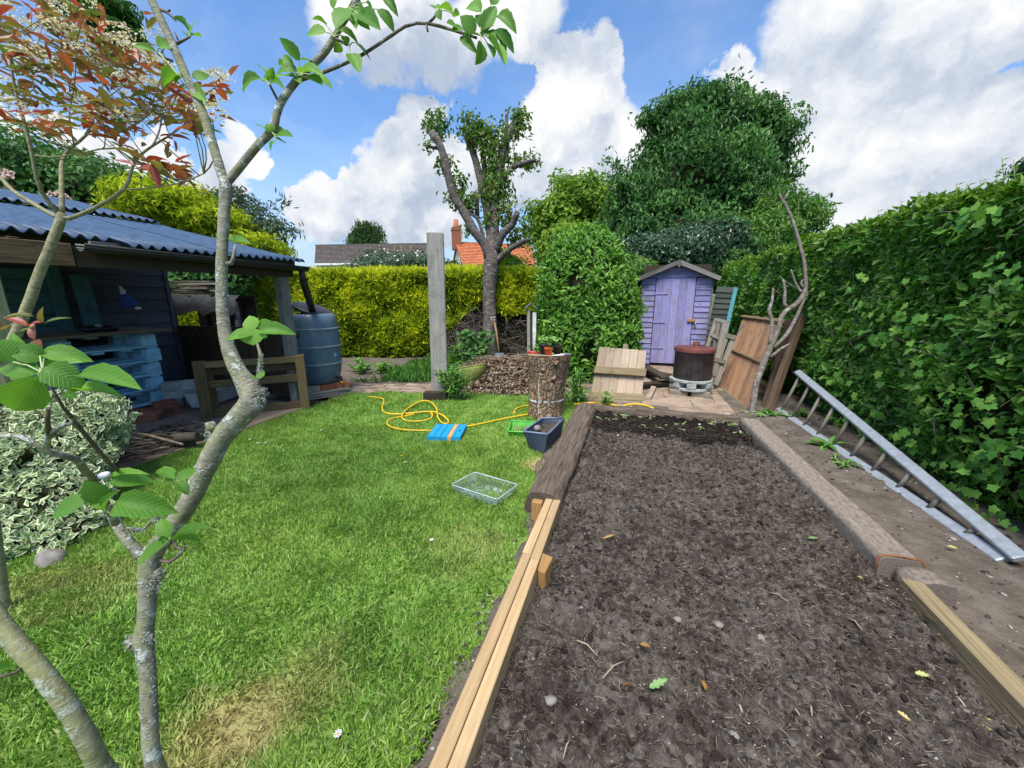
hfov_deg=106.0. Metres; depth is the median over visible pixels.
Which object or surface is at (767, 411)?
weed
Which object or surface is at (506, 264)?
vine bush
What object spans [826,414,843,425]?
dandelion
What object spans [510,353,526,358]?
log
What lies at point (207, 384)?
gate frame
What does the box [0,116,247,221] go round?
lilac bush
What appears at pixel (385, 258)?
elder bush
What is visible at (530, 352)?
secateurs
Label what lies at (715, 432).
compost clods
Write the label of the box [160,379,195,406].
block stack
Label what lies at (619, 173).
bay sprigs
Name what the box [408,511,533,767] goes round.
border grit
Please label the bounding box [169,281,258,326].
log store
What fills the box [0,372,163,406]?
pallet
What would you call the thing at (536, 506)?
stake
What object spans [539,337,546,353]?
flower pot
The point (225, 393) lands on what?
grey trough
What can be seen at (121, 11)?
pine top
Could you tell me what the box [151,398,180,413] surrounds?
brick pile
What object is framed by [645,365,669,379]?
dark board
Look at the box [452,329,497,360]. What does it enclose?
hollow ivy
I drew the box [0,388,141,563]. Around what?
variegated shrub
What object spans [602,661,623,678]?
straw stalk
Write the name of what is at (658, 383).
dark board
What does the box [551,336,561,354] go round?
flower pot
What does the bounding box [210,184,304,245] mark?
buddleia bush
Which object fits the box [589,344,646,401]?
plank panel
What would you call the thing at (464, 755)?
bed plank
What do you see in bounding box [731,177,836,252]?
light tree
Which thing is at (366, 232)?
birch tree
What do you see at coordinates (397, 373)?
rough grass
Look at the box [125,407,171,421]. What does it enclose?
brick pile
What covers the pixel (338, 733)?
daisy
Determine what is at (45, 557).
stone
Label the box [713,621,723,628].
stone
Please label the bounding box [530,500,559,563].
bed plank
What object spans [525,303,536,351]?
lantern post
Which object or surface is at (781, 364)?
brown panel
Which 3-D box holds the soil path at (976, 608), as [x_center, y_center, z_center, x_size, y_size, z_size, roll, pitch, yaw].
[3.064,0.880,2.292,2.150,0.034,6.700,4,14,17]
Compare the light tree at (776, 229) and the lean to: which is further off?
the light tree at (776, 229)
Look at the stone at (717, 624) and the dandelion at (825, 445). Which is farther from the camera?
the dandelion at (825, 445)
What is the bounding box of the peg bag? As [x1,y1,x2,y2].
[118,286,141,309]
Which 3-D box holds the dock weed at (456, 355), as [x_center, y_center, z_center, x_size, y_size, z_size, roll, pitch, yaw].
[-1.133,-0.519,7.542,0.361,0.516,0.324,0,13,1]
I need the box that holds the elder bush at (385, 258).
[328,245,462,267]
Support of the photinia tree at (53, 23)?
on the lawn at (243, 730)
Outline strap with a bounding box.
[873,553,926,571]
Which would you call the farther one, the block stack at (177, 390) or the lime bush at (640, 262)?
the lime bush at (640, 262)
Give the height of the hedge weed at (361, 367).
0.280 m
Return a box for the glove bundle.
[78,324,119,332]
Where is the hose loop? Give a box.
[574,402,652,407]
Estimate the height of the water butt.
1.139 m
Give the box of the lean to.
[0,188,309,407]
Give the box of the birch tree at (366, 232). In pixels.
[343,218,387,243]
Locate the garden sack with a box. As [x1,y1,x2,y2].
[448,363,485,387]
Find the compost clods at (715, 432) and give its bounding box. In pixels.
[589,410,759,447]
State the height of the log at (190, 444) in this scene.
0.080 m
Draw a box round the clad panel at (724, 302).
[704,287,737,346]
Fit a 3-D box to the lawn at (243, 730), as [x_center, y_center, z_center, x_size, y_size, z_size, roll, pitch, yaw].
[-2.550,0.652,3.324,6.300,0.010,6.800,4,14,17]
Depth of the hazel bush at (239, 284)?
7.43 m
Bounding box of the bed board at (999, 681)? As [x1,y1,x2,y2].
[898,578,1023,728]
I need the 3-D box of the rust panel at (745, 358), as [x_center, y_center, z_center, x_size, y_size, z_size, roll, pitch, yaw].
[3.508,-0.453,5.813,0.653,1.088,2.590,4,14,17]
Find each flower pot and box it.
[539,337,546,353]
[544,337,554,354]
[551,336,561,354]
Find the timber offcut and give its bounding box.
[645,386,655,399]
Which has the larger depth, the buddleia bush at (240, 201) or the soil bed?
the buddleia bush at (240, 201)
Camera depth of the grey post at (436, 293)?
5.29 m
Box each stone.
[33,547,67,567]
[545,694,556,706]
[673,616,680,622]
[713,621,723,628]
[728,730,739,739]
[758,634,764,640]
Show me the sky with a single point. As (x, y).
(909, 97)
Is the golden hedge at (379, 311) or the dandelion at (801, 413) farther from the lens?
the golden hedge at (379, 311)
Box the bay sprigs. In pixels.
[597,55,841,227]
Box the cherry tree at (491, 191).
[417,97,543,356]
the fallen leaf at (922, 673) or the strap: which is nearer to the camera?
the fallen leaf at (922, 673)
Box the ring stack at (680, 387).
[669,375,713,397]
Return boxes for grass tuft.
[564,381,582,406]
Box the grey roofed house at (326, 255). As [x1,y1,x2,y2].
[314,243,444,267]
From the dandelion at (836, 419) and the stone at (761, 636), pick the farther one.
the dandelion at (836, 419)
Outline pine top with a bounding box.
[47,0,148,63]
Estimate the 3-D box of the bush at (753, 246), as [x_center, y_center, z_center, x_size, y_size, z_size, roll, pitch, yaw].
[6.361,-3.481,11.391,2.445,2.079,1.744,-6,14,-25]
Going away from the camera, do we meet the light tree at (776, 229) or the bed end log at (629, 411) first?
the bed end log at (629, 411)
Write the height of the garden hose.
0.080 m
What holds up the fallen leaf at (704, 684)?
on the soil bed
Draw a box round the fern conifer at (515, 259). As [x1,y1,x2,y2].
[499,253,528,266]
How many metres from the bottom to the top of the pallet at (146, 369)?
0.170 m
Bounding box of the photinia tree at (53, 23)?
[0,0,238,608]
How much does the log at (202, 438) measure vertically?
0.100 m
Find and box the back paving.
[573,365,764,414]
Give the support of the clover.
on the lawn at (243, 730)
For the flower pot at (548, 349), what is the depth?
4.25 m
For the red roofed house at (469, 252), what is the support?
on the ground at (764, 380)
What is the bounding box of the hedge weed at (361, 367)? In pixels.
[347,357,394,374]
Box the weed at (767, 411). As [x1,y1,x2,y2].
[740,408,798,417]
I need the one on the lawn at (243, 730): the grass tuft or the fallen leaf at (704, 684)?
the grass tuft
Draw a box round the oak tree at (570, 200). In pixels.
[521,167,617,265]
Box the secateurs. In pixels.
[527,351,541,353]
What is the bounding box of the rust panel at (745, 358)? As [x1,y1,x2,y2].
[718,315,783,407]
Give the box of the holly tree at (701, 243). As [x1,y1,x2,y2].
[617,216,754,272]
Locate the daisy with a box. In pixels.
[333,729,341,737]
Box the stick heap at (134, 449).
[114,415,203,462]
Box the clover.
[0,393,534,767]
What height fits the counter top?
0.032 m
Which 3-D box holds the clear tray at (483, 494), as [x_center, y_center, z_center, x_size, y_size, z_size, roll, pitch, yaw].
[-0.194,0.746,2.752,0.411,0.070,0.255,8,15,31]
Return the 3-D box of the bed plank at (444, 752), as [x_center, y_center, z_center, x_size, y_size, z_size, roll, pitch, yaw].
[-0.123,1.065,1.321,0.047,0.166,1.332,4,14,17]
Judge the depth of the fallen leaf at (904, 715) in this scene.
1.23 m
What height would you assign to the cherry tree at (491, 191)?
5.555 m
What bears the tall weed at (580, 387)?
on the lawn at (243, 730)
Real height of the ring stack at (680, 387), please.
0.242 m
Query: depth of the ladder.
2.69 m
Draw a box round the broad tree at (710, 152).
[595,76,817,242]
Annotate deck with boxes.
[104,394,323,471]
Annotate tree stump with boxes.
[527,353,570,419]
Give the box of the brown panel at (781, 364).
[761,313,806,410]
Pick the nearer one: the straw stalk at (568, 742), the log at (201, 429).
the straw stalk at (568, 742)
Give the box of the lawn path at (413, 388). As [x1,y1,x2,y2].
[348,383,586,393]
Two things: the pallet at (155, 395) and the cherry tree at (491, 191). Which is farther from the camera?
the cherry tree at (491, 191)
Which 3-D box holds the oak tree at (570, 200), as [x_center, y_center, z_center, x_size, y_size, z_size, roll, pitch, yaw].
[3.759,-7.752,21.674,6.000,8.611,6.277,-3,13,-12]
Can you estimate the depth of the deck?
4.27 m
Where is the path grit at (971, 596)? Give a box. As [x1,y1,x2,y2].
[756,406,1023,676]
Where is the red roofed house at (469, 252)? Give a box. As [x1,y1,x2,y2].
[451,219,535,266]
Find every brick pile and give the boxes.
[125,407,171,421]
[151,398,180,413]
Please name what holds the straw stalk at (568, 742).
on the soil bed
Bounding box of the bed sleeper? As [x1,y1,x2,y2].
[739,418,923,577]
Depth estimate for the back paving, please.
5.16 m
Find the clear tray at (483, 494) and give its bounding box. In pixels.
[452,472,517,498]
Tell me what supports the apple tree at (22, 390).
on the lawn at (243, 730)
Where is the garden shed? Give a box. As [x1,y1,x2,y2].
[638,259,721,366]
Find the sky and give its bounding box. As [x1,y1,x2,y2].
[0,0,1023,290]
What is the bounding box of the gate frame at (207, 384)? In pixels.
[191,354,309,418]
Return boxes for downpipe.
[299,271,315,311]
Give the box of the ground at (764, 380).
[127,295,796,405]
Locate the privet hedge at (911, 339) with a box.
[717,157,1023,532]
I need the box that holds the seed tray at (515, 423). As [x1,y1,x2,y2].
[507,420,534,435]
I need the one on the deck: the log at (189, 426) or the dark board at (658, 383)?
the log at (189, 426)
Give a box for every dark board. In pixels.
[643,380,670,387]
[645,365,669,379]
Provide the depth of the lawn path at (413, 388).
5.88 m
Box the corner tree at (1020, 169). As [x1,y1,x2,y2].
[1004,157,1023,180]
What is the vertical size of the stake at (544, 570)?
0.199 m
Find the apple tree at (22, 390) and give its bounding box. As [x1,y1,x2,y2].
[0,0,516,767]
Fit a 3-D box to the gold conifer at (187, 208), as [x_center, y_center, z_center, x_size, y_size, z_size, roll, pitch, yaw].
[-6.238,-3.268,7.769,3.307,1.863,2.029,-4,13,-15]
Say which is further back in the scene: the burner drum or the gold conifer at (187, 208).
the gold conifer at (187, 208)
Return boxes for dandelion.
[791,408,808,416]
[804,435,850,451]
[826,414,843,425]
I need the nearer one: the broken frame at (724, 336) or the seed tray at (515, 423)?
the seed tray at (515, 423)
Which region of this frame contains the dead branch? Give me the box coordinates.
[749,190,808,413]
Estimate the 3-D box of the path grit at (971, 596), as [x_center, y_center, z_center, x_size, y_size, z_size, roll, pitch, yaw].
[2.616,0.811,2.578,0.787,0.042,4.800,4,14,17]
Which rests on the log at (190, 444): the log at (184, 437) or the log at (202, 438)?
the log at (184, 437)
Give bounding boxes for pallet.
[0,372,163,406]
[25,332,157,357]
[30,346,161,376]
[46,360,162,390]
[84,387,163,408]
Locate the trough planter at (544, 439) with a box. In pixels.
[523,417,564,453]
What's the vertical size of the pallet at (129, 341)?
0.170 m
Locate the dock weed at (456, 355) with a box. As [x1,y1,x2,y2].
[447,344,461,363]
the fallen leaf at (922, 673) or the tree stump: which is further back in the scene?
the tree stump
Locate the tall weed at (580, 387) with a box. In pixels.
[565,367,593,402]
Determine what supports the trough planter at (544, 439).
on the lawn at (243, 730)
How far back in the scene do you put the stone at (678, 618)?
1.62 m
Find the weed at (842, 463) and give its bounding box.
[830,452,862,467]
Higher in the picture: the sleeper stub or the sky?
the sky
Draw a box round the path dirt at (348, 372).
[327,356,577,397]
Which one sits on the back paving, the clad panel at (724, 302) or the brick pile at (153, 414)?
the clad panel at (724, 302)
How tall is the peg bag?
0.282 m
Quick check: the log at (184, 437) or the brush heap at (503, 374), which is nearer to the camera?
the log at (184, 437)
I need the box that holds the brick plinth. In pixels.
[308,379,351,400]
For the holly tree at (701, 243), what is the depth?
10.28 m
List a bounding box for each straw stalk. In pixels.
[562,739,570,758]
[577,640,596,655]
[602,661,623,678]
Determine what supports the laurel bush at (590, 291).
on the ground at (764, 380)
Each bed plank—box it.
[429,553,530,767]
[448,559,538,767]
[522,498,552,554]
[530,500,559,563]
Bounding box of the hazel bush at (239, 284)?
[167,271,264,295]
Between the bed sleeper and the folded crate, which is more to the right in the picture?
the bed sleeper
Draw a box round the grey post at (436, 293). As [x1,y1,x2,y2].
[423,232,447,400]
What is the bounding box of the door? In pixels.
[650,277,695,363]
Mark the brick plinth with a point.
(337, 388)
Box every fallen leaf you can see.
[640,642,650,648]
[649,678,667,688]
[702,680,706,691]
[897,711,910,721]
[915,670,929,676]
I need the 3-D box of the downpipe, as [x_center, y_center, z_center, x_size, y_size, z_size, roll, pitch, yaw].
[-2.619,-1.146,4.961,0.090,0.591,0.634,-5,14,-19]
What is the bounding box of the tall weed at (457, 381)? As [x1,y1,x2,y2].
[434,361,476,400]
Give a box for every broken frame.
[705,318,728,365]
[712,323,736,385]
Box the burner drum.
[673,341,716,380]
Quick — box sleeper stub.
[892,566,956,606]
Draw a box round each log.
[169,432,200,442]
[169,442,196,447]
[177,424,200,431]
[186,427,205,432]
[198,432,207,441]
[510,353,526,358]
[524,403,595,512]
[587,403,753,426]
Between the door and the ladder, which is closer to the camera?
the ladder
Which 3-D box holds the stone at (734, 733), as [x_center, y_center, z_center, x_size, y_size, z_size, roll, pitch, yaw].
[0.678,1.076,1.180,0.034,0.023,0.027,4,14,17]
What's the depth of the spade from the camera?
7.95 m
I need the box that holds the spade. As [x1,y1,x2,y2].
[490,317,503,355]
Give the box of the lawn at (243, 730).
[0,393,587,767]
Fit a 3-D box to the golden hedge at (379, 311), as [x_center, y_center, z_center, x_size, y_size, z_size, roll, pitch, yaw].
[-4.145,-1.506,8.887,10.336,2.558,1.567,0,13,-2]
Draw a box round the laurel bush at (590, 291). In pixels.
[528,220,649,382]
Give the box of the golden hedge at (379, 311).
[167,262,549,357]
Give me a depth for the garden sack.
5.68 m
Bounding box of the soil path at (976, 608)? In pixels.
[717,389,1023,705]
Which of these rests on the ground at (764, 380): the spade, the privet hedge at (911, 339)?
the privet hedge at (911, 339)
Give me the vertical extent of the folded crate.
0.052 m
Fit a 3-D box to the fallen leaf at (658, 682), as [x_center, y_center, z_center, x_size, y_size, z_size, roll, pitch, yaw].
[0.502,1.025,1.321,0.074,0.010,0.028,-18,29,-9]
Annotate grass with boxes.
[351,351,572,382]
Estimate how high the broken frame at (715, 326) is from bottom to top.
0.721 m
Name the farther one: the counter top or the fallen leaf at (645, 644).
the counter top
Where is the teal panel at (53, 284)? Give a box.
[0,265,102,333]
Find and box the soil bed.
[471,411,1023,767]
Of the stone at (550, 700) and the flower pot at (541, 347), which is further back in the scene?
the flower pot at (541, 347)
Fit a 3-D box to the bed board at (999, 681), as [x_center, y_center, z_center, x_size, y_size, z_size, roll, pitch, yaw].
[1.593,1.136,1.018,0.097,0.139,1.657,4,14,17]
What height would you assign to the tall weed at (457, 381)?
0.543 m
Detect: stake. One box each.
[531,499,542,521]
[538,553,552,588]
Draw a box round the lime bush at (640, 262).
[622,253,658,295]
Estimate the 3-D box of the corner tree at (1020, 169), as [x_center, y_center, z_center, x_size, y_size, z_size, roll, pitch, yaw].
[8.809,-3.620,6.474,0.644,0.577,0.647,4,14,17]
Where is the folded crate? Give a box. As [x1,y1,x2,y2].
[427,424,466,440]
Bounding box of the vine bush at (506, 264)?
[501,260,536,268]
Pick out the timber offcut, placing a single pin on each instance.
(650, 393)
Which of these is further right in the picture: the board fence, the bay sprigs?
the bay sprigs
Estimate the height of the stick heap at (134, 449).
0.196 m
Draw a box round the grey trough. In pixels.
[184,386,237,407]
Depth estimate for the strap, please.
1.89 m
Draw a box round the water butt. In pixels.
[292,302,342,384]
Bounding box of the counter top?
[21,327,170,341]
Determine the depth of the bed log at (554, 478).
2.96 m
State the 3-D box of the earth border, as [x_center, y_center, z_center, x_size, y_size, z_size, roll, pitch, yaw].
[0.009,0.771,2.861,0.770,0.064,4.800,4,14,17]
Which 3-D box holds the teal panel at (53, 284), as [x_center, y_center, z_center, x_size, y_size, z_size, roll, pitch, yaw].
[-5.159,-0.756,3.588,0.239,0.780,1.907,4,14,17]
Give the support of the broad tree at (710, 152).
on the ground at (764, 380)
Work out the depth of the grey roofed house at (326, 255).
39.63 m
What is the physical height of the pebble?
0.056 m
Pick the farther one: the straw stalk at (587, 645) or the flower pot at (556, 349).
the flower pot at (556, 349)
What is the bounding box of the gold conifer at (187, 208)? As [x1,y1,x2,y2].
[90,164,297,257]
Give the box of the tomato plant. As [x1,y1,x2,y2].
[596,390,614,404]
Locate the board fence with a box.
[176,325,298,396]
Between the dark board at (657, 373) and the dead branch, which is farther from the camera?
the dark board at (657, 373)
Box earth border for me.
[412,447,552,767]
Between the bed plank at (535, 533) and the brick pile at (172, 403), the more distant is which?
the brick pile at (172, 403)
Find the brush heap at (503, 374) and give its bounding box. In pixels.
[422,352,571,398]
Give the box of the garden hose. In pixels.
[369,396,527,430]
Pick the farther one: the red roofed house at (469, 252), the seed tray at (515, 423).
the red roofed house at (469, 252)
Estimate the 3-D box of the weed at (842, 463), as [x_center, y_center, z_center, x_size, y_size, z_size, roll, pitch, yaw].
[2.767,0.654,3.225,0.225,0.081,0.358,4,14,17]
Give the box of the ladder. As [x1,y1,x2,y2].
[776,370,1023,561]
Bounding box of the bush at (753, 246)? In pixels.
[706,229,768,294]
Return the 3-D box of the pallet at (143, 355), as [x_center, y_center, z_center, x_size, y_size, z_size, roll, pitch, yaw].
[-4.836,-0.242,4.158,0.624,0.170,1.476,4,14,17]

